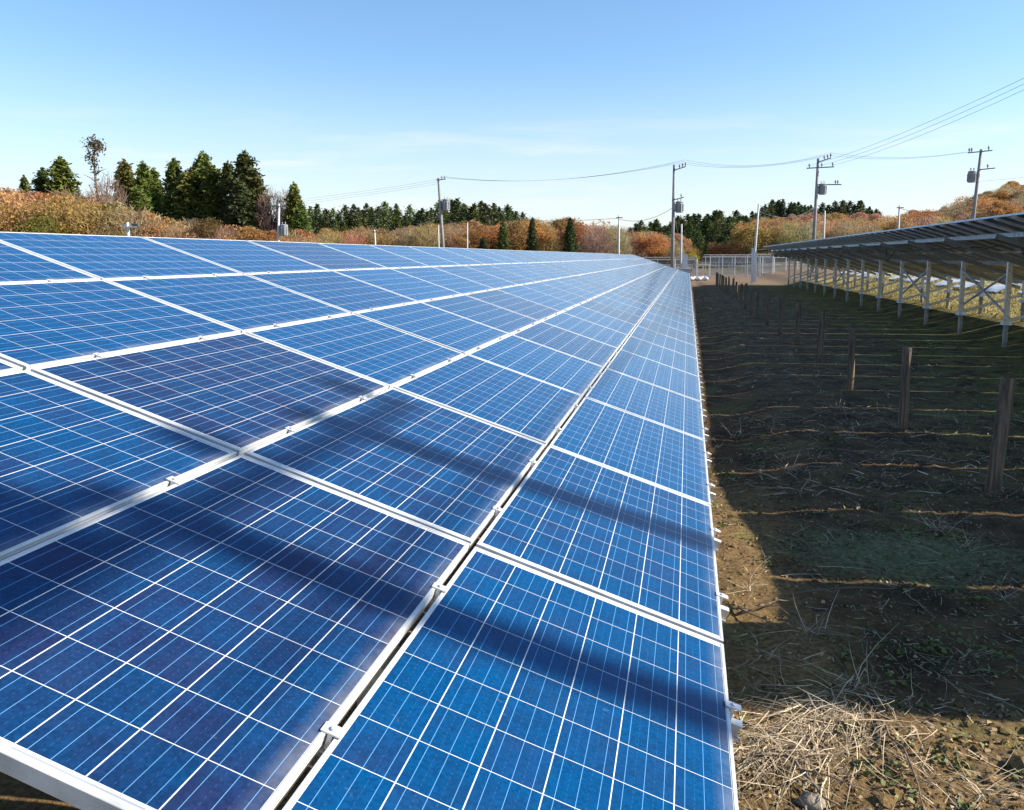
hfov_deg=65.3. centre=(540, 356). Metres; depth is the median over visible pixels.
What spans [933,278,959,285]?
white sheet
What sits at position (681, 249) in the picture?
utility pole
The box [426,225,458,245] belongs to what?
autumn tree
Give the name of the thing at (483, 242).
conifer tree
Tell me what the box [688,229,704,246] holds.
conifer tree
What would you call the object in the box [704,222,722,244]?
conifer tree
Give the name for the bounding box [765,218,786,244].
bare tree
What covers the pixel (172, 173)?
cedar tree
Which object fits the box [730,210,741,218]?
conifer tree
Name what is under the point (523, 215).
conifer tree
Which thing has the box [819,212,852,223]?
autumn tree
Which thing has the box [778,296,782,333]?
fence stake
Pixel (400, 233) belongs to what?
bare tree
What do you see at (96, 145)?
bare tree
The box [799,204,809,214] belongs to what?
conifer tree
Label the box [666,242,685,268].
bare tree
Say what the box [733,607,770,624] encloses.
fallen stick
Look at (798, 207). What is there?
conifer tree
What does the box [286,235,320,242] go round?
autumn tree
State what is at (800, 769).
fallen stick
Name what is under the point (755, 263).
cable pillar
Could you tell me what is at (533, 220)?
power line
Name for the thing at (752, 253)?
cable pillar
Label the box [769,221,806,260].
autumn tree
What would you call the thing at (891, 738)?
fallen stick
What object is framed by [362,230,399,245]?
autumn tree
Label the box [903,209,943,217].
autumn tree
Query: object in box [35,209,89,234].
bare tree
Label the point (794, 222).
bare tree
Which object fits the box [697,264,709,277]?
gate
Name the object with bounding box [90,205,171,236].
autumn tree
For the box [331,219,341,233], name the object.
conifer tree
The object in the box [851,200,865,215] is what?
conifer tree
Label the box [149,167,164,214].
cedar tree
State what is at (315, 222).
conifer tree
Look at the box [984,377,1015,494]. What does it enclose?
fence stake
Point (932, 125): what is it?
power line
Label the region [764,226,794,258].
autumn tree
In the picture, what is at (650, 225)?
conifer tree
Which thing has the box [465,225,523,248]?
autumn tree
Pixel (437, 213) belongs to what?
conifer tree
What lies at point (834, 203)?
conifer tree
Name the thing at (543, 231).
autumn tree
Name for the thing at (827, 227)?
bare tree
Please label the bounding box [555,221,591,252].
autumn tree
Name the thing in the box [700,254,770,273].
solar array
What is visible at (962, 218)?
bare tree
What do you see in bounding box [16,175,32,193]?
cedar tree
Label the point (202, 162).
cedar tree
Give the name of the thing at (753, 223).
autumn tree
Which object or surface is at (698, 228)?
conifer tree
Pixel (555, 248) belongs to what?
bare tree
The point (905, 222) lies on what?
autumn tree
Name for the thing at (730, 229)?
conifer tree
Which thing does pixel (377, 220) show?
conifer tree
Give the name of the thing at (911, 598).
fallen stick
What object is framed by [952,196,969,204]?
autumn tree
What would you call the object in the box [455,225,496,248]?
autumn tree
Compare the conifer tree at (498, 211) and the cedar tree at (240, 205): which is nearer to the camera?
the cedar tree at (240, 205)
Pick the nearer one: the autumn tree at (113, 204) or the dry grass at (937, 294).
the dry grass at (937, 294)
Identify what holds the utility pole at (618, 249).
on the ground at (984, 330)
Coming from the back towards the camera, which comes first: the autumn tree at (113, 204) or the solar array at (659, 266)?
the autumn tree at (113, 204)
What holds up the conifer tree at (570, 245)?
on the ground at (984, 330)
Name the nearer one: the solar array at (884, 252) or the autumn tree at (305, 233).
the solar array at (884, 252)
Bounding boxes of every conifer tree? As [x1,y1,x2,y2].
[306,206,318,229]
[308,209,324,233]
[313,203,322,224]
[316,208,334,237]
[328,207,340,229]
[329,204,357,231]
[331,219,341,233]
[332,213,342,230]
[341,223,348,233]
[346,204,364,231]
[354,218,363,231]
[355,207,366,230]
[361,203,370,226]
[364,206,394,232]
[365,210,374,228]
[374,210,394,230]
[377,200,393,229]
[387,207,392,228]
[389,203,402,227]
[390,209,403,231]
[396,220,402,229]
[400,215,409,229]
[404,204,420,226]
[411,210,425,227]
[412,208,426,223]
[418,210,436,226]
[424,207,438,223]
[428,200,450,226]
[443,198,473,226]
[461,206,484,227]
[466,203,482,224]
[475,237,488,248]
[476,201,488,225]
[482,207,496,226]
[490,203,496,220]
[491,206,509,225]
[494,222,511,249]
[498,213,506,227]
[503,206,515,223]
[512,211,519,220]
[517,211,526,223]
[524,217,541,250]
[560,217,579,251]
[646,221,655,232]
[652,222,664,232]
[660,225,667,232]
[675,223,683,233]
[679,218,686,231]
[680,214,692,223]
[685,225,692,235]
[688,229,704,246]
[690,217,703,228]
[691,226,705,242]
[692,239,704,260]
[693,213,702,223]
[696,235,707,258]
[699,217,709,241]
[700,240,709,256]
[701,241,713,257]
[703,220,712,241]
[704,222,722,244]
[710,211,724,224]
[710,216,721,232]
[712,213,725,227]
[713,229,721,243]
[715,227,725,246]
[717,229,728,244]
[721,217,733,234]
[721,234,733,254]
[725,228,737,244]
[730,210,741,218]
[759,204,774,220]
[763,199,774,220]
[767,202,777,217]
[772,201,784,216]
[777,199,786,216]
[788,202,800,217]
[795,201,803,214]
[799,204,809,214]
[817,202,825,215]
[830,200,837,212]
[832,204,837,214]
[836,200,848,214]
[844,200,855,211]
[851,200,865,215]
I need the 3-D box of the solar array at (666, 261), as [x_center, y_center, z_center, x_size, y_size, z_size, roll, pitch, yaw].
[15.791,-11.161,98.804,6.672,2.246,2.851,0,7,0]
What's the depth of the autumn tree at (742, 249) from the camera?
147.96 m
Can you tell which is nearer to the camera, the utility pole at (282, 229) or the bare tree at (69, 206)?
the utility pole at (282, 229)
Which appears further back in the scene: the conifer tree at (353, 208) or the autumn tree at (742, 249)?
the conifer tree at (353, 208)
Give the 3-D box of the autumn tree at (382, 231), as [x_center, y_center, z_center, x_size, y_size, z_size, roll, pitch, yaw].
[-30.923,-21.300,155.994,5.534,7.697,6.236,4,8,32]
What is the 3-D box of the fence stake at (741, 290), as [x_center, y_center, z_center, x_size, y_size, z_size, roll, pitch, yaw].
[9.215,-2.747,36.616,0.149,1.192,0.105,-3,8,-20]
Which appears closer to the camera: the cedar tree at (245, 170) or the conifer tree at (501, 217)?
the cedar tree at (245, 170)
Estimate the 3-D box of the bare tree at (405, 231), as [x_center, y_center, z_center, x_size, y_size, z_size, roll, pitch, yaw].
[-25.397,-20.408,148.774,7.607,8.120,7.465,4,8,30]
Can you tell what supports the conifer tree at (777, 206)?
on the ground at (984, 330)
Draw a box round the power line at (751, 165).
[688,154,824,165]
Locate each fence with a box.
[674,259,696,276]
[710,256,772,276]
[762,257,809,273]
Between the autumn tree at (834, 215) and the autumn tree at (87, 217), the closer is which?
the autumn tree at (87, 217)
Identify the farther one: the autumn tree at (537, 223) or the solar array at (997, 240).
the autumn tree at (537, 223)
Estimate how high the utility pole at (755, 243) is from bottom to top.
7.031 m
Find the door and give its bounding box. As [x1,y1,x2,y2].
[683,259,686,268]
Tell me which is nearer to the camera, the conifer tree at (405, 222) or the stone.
the stone
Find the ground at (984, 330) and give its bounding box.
[0,246,1023,809]
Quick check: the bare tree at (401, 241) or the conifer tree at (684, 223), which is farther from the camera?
the conifer tree at (684, 223)
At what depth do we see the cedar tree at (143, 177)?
121.14 m
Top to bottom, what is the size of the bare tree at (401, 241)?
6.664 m
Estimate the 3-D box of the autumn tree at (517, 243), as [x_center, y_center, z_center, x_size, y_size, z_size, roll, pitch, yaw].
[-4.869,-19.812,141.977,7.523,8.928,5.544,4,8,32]
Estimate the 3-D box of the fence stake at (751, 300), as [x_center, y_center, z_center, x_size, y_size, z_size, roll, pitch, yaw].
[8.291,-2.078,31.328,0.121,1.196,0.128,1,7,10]
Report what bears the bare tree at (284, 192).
on the ground at (984, 330)
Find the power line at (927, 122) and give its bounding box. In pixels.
[809,78,1023,165]
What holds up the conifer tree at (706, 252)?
on the ground at (984, 330)
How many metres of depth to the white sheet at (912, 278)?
45.55 m
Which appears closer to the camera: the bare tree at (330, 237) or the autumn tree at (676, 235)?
the bare tree at (330, 237)
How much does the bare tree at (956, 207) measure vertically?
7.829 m
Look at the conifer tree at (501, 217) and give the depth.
206.45 m
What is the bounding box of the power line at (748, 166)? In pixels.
[687,156,820,166]
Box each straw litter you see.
[694,293,1023,501]
[703,401,1023,809]
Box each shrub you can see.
[11,216,79,233]
[185,217,234,239]
[688,251,699,263]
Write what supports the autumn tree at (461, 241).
on the ground at (984, 330)
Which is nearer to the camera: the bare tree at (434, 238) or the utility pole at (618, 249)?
the utility pole at (618, 249)
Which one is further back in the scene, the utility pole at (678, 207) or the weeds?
the utility pole at (678, 207)
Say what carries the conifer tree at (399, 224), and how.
on the ground at (984, 330)
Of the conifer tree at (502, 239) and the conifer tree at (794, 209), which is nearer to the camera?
the conifer tree at (502, 239)
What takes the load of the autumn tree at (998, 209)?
on the ground at (984, 330)
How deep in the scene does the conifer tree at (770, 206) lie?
245.01 m
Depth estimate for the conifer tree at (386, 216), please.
206.97 m
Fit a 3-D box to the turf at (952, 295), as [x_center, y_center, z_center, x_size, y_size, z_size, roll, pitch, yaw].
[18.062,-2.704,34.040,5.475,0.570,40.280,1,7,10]
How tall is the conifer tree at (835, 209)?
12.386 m
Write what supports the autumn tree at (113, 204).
on the ground at (984, 330)
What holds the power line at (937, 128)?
attached to the utility pole at (821, 189)
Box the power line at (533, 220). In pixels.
[445,213,616,220]
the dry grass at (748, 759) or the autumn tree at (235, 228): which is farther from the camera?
the autumn tree at (235, 228)
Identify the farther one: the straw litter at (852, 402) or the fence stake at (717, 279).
the fence stake at (717, 279)
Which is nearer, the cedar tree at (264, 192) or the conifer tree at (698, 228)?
the cedar tree at (264, 192)
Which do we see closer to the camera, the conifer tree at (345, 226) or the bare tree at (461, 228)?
the bare tree at (461, 228)
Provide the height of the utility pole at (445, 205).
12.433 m
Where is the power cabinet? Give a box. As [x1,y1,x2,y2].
[681,269,690,277]
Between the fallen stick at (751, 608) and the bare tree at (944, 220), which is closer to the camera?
the fallen stick at (751, 608)
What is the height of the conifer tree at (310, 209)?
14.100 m
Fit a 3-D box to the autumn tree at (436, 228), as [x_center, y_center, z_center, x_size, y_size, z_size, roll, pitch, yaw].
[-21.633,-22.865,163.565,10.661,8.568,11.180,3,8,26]
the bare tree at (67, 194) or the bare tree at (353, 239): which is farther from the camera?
the bare tree at (353, 239)
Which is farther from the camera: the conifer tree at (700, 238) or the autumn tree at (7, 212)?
the conifer tree at (700, 238)
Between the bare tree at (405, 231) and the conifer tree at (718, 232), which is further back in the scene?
the conifer tree at (718, 232)
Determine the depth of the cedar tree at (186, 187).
114.95 m
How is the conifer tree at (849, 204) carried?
on the ground at (984, 330)
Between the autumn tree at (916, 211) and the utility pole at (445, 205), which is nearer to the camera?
the utility pole at (445, 205)
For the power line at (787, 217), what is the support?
attached to the utility pole at (821, 189)
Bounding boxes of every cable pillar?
[682,254,687,268]
[751,248,753,283]
[753,252,757,281]
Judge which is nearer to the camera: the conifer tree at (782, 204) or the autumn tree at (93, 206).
the autumn tree at (93, 206)
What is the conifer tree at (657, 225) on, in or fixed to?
on the ground at (984, 330)
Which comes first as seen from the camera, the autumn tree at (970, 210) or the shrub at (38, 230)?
the shrub at (38, 230)
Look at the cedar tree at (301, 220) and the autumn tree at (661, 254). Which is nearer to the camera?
the cedar tree at (301, 220)
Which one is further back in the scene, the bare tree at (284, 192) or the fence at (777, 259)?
the bare tree at (284, 192)
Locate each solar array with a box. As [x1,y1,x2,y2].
[0,232,742,809]
[484,249,695,322]
[617,254,690,279]
[642,257,696,265]
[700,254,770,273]
[764,242,890,295]
[798,229,1023,324]
[893,212,1023,346]
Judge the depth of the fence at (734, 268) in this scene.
86.60 m
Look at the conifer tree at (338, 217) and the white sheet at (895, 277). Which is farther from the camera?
the conifer tree at (338, 217)
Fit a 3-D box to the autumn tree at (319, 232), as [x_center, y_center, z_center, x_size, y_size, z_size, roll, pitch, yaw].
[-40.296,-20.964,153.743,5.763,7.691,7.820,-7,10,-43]
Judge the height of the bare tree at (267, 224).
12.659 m
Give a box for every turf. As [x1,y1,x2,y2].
[712,292,1023,679]
[823,277,1021,319]
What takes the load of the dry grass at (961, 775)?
on the ground at (984, 330)
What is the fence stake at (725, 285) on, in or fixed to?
on the ground at (984, 330)
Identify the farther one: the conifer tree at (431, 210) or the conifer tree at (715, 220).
the conifer tree at (715, 220)
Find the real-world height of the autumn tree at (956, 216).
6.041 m
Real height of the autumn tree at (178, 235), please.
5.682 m
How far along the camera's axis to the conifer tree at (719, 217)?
237.80 m
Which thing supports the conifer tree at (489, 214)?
on the ground at (984, 330)
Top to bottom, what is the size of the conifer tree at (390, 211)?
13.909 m
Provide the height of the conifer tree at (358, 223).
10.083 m
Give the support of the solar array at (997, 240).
on the ground at (984, 330)
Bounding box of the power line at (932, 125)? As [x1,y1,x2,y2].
[820,84,1022,165]
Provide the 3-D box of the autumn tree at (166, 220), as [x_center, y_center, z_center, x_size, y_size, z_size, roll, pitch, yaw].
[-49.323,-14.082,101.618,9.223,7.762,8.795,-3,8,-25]
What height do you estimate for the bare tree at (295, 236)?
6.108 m
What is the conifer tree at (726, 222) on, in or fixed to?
on the ground at (984, 330)
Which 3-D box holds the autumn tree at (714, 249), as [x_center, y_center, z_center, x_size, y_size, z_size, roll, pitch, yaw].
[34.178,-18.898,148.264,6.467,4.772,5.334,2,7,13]
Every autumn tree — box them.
[0,187,43,219]
[0,202,53,231]
[0,204,20,222]
[4,188,46,206]
[15,195,138,235]
[16,191,73,210]
[26,194,101,212]
[54,203,138,235]
[76,202,106,221]
[88,201,140,235]
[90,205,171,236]
[115,210,172,237]
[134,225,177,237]
[157,216,184,227]
[167,229,204,238]
[170,221,221,236]
[219,226,273,240]
[222,224,242,231]
[247,230,293,241]
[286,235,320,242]
[287,228,317,242]
[318,228,340,241]
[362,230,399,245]
[369,228,394,238]
[388,227,423,237]
[414,224,449,235]
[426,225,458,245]
[451,230,489,248]
[452,219,488,237]
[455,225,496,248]
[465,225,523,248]
[494,220,530,250]
[510,218,562,250]
[523,223,555,250]
[544,218,583,248]
[551,216,588,226]
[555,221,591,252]
[576,226,602,249]
[586,220,613,232]
[633,230,670,256]
[643,231,676,248]
[644,246,668,256]
[667,237,692,249]
[669,233,691,243]
[684,247,702,259]
[707,242,741,266]
[718,240,751,263]
[730,221,783,248]
[742,221,768,244]
[752,230,776,259]
[756,217,790,224]
[763,217,788,228]
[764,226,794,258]
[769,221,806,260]
[795,213,820,223]
[804,218,831,235]
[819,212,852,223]
[835,217,872,233]
[851,212,868,221]
[862,213,880,221]
[866,219,895,230]
[867,214,892,226]
[882,217,920,230]
[896,212,942,226]
[902,209,928,216]
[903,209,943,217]
[909,215,939,226]
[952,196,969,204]
[953,210,968,219]
[963,196,997,216]
[964,193,987,206]
[964,208,989,218]
[968,211,989,218]
[978,200,1020,216]
[981,190,993,200]
[982,190,1014,202]
[996,185,1023,203]
[1000,181,1022,190]
[1003,206,1023,213]
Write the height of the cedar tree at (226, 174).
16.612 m
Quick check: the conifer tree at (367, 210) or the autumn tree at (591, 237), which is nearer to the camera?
the autumn tree at (591, 237)
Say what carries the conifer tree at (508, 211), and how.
on the ground at (984, 330)
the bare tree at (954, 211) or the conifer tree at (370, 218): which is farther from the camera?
the conifer tree at (370, 218)
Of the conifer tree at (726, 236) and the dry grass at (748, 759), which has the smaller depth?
the dry grass at (748, 759)
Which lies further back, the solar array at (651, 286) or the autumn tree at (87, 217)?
the autumn tree at (87, 217)
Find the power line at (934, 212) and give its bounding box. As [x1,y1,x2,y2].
[900,201,977,212]
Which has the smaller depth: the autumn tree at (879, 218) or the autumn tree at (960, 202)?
the autumn tree at (879, 218)
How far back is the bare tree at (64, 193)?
118.47 m
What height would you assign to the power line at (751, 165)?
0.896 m
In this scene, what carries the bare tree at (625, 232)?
on the ground at (984, 330)
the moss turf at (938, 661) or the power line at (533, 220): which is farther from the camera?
the power line at (533, 220)
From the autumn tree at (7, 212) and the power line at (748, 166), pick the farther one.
the autumn tree at (7, 212)
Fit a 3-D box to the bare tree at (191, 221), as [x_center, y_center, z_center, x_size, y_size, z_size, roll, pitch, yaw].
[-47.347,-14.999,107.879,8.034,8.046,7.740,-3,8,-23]
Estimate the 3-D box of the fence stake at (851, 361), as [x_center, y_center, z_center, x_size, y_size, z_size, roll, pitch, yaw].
[5.253,0.145,13.465,0.128,1.258,0.116,1,7,10]
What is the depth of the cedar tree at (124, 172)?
118.87 m
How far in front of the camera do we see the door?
77.31 m
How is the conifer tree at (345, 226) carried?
on the ground at (984, 330)
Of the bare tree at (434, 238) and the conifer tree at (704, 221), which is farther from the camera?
the conifer tree at (704, 221)
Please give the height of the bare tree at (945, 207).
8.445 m
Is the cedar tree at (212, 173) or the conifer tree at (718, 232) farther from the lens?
the conifer tree at (718, 232)
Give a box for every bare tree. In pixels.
[13,197,63,217]
[33,196,92,214]
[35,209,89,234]
[42,188,84,201]
[51,186,85,202]
[66,190,124,209]
[81,134,107,201]
[86,171,129,205]
[153,222,191,237]
[174,217,199,228]
[202,225,233,238]
[253,185,286,231]
[273,189,288,230]
[273,230,304,241]
[316,227,346,243]
[338,231,371,244]
[343,224,378,244]
[385,229,410,245]
[391,226,416,245]
[393,233,430,246]
[406,221,449,247]
[406,226,432,245]
[443,222,461,230]
[444,229,473,247]
[449,226,474,247]
[536,225,563,251]
[577,225,614,253]
[599,224,632,254]
[609,225,633,238]
[616,235,647,256]
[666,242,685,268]
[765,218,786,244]
[789,219,811,233]
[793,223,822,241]
[809,217,852,238]
[825,219,852,236]
[827,219,866,237]
[850,215,867,224]
[858,223,883,232]
[931,216,953,223]
[938,208,957,218]
[939,202,960,213]
[941,203,968,220]
[946,204,965,218]
[954,211,977,220]
[991,184,1018,205]
[1000,198,1023,214]
[1013,193,1023,205]
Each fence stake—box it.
[717,272,718,286]
[725,277,726,293]
[728,276,729,295]
[731,277,734,298]
[735,282,737,300]
[739,284,742,304]
[744,283,747,308]
[749,288,752,313]
[756,291,758,318]
[765,294,769,325]
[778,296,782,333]
[794,302,800,344]
[816,312,824,361]
[847,328,855,389]
[898,347,911,429]
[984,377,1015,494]
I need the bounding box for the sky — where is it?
[0,0,1023,232]
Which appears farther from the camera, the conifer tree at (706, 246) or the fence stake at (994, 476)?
the conifer tree at (706, 246)
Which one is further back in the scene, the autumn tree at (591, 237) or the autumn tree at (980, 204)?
the autumn tree at (980, 204)
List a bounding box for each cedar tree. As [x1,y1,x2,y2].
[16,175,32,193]
[29,167,51,193]
[36,155,82,197]
[110,158,137,200]
[121,184,152,212]
[132,160,162,219]
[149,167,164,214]
[156,158,182,221]
[166,170,204,228]
[181,163,194,173]
[183,151,212,221]
[189,163,224,229]
[207,161,234,222]
[214,149,276,230]
[219,176,262,232]
[247,175,273,225]
[280,181,311,233]
[288,202,316,241]
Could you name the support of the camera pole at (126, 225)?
on the ground at (984, 330)
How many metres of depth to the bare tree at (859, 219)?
180.44 m
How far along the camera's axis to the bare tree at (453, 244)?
142.70 m
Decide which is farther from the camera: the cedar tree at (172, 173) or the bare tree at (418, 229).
the bare tree at (418, 229)
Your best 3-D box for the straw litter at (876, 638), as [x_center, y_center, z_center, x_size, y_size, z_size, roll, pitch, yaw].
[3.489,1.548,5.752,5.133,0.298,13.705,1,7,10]
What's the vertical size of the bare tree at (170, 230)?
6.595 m
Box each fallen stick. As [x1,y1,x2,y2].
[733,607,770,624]
[736,588,797,614]
[752,747,855,804]
[794,582,895,593]
[854,691,923,809]
[905,590,935,618]
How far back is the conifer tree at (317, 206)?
224.87 m
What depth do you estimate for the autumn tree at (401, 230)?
158.61 m
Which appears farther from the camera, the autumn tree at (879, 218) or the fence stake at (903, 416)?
the autumn tree at (879, 218)
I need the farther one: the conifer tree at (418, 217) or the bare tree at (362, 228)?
the conifer tree at (418, 217)
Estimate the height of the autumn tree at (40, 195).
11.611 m
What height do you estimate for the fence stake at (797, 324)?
1.272 m
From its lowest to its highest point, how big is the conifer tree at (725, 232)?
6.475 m
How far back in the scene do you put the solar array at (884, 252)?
28.71 m
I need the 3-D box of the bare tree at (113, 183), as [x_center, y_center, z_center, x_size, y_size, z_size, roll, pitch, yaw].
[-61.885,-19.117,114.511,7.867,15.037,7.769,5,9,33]
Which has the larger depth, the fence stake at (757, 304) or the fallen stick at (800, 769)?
the fence stake at (757, 304)
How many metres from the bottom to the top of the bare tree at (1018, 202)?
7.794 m
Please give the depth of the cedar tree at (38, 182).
124.87 m
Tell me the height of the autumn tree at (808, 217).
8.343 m
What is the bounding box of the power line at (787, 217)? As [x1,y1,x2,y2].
[760,207,815,217]
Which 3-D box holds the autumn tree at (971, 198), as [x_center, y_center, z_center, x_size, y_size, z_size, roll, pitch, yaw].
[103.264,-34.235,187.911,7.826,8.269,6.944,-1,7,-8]
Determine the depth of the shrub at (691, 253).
116.77 m
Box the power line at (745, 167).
[680,157,820,167]
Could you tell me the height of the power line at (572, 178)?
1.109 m
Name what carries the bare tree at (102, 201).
on the ground at (984, 330)
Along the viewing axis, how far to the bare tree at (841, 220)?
154.78 m
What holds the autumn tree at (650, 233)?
on the ground at (984, 330)
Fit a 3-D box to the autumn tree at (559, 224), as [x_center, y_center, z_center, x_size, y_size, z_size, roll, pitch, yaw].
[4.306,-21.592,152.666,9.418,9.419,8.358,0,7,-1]
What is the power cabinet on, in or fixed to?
on the ground at (984, 330)
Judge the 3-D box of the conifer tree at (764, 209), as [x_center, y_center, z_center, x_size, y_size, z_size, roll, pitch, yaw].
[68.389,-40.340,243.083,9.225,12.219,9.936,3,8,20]
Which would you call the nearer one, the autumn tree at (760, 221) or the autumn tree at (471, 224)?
the autumn tree at (471, 224)
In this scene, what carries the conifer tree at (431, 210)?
on the ground at (984, 330)
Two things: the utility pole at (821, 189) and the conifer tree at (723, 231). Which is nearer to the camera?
the utility pole at (821, 189)
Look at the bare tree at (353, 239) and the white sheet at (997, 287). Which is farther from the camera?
the bare tree at (353, 239)
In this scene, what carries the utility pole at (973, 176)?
on the ground at (984, 330)
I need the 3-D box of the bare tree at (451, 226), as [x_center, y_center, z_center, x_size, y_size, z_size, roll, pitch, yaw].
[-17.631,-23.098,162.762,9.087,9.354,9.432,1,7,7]
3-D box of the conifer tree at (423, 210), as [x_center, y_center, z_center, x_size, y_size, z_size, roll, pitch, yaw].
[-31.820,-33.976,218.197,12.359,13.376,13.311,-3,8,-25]
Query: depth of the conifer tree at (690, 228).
215.09 m
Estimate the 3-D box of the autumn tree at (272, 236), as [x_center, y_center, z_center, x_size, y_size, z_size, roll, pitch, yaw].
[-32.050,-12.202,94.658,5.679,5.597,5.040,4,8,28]
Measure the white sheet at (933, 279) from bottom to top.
0.848 m
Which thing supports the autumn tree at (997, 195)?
on the ground at (984, 330)
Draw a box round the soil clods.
[704,398,1023,809]
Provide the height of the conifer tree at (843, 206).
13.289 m
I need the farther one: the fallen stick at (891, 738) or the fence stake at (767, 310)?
the fence stake at (767, 310)
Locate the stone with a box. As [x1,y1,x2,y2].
[794,790,825,809]
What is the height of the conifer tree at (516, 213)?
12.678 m
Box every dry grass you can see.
[722,332,1023,809]
[728,674,946,809]
[850,277,1023,321]
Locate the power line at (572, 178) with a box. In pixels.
[451,163,678,180]
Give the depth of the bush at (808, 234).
144.57 m
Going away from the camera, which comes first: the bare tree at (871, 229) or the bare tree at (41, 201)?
the bare tree at (41, 201)
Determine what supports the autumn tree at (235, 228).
on the ground at (984, 330)
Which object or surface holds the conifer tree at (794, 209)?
on the ground at (984, 330)
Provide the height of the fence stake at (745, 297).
1.321 m
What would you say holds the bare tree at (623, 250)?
on the ground at (984, 330)
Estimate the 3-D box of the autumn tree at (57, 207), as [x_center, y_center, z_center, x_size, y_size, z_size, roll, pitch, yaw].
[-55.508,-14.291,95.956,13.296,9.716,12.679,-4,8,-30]
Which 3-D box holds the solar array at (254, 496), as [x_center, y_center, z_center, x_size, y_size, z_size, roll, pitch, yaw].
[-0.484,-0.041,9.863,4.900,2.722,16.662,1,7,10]
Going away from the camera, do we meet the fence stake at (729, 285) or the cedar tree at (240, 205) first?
the fence stake at (729, 285)
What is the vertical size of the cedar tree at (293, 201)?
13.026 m
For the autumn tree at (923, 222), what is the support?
on the ground at (984, 330)
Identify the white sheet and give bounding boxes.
[888,274,914,280]
[903,276,931,282]
[920,278,941,282]
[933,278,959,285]
[952,280,992,290]
[984,283,1021,293]
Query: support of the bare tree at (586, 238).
on the ground at (984, 330)
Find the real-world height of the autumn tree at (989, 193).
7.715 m
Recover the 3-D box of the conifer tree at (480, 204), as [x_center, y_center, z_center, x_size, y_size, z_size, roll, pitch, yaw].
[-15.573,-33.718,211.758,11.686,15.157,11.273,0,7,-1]
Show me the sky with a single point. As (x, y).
(330, 97)
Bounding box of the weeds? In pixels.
[707,424,1023,809]
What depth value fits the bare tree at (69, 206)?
98.88 m
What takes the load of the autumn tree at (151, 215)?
on the ground at (984, 330)
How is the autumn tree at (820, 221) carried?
on the ground at (984, 330)
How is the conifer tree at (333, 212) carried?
on the ground at (984, 330)
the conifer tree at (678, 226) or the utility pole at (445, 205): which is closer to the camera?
the utility pole at (445, 205)
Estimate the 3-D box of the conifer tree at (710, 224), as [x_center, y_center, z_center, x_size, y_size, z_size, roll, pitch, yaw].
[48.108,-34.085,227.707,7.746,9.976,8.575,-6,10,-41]
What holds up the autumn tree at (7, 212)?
on the ground at (984, 330)
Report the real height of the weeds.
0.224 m
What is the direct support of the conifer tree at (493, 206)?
on the ground at (984, 330)
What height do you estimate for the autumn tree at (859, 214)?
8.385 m
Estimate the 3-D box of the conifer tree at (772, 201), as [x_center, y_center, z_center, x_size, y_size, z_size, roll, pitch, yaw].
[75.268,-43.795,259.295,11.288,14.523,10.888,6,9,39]
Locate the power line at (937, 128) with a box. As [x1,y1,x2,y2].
[832,90,1022,165]
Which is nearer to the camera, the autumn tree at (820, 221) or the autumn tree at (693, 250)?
the autumn tree at (693, 250)
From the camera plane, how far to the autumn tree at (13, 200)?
97.56 m
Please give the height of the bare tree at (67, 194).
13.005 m
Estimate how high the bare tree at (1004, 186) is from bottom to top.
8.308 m
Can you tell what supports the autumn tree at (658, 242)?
on the ground at (984, 330)
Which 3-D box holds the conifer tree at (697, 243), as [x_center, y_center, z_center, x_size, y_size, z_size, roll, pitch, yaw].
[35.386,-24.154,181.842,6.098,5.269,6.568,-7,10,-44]
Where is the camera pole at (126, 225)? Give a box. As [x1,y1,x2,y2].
[121,222,139,235]
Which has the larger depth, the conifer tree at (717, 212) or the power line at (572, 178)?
the conifer tree at (717, 212)
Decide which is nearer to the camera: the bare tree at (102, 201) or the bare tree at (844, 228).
the bare tree at (102, 201)
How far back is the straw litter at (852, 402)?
11.67 m
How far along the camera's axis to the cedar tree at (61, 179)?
122.77 m
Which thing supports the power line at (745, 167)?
attached to the utility pole at (821, 189)
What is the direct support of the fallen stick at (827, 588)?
on the ground at (984, 330)
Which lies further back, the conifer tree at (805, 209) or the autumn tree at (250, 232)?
the conifer tree at (805, 209)
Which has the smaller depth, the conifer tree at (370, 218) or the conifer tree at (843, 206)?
the conifer tree at (370, 218)
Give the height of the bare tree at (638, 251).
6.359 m
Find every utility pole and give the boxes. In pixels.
[270,202,288,240]
[437,175,449,247]
[616,215,622,253]
[670,162,686,268]
[680,224,681,269]
[753,204,759,277]
[806,153,840,270]
[821,211,825,269]
[897,205,903,228]
[967,146,994,218]
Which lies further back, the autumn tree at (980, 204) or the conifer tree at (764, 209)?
the conifer tree at (764, 209)
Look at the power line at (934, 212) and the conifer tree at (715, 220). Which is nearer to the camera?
the power line at (934, 212)
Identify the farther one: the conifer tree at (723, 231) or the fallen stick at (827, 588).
the conifer tree at (723, 231)
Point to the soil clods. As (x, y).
(888, 801)
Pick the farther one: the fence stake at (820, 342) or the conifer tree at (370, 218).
the conifer tree at (370, 218)
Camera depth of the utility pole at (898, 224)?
82.78 m
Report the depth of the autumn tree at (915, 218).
157.83 m
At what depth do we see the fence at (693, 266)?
81.47 m
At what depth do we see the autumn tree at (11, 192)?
110.87 m
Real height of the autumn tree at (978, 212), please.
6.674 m

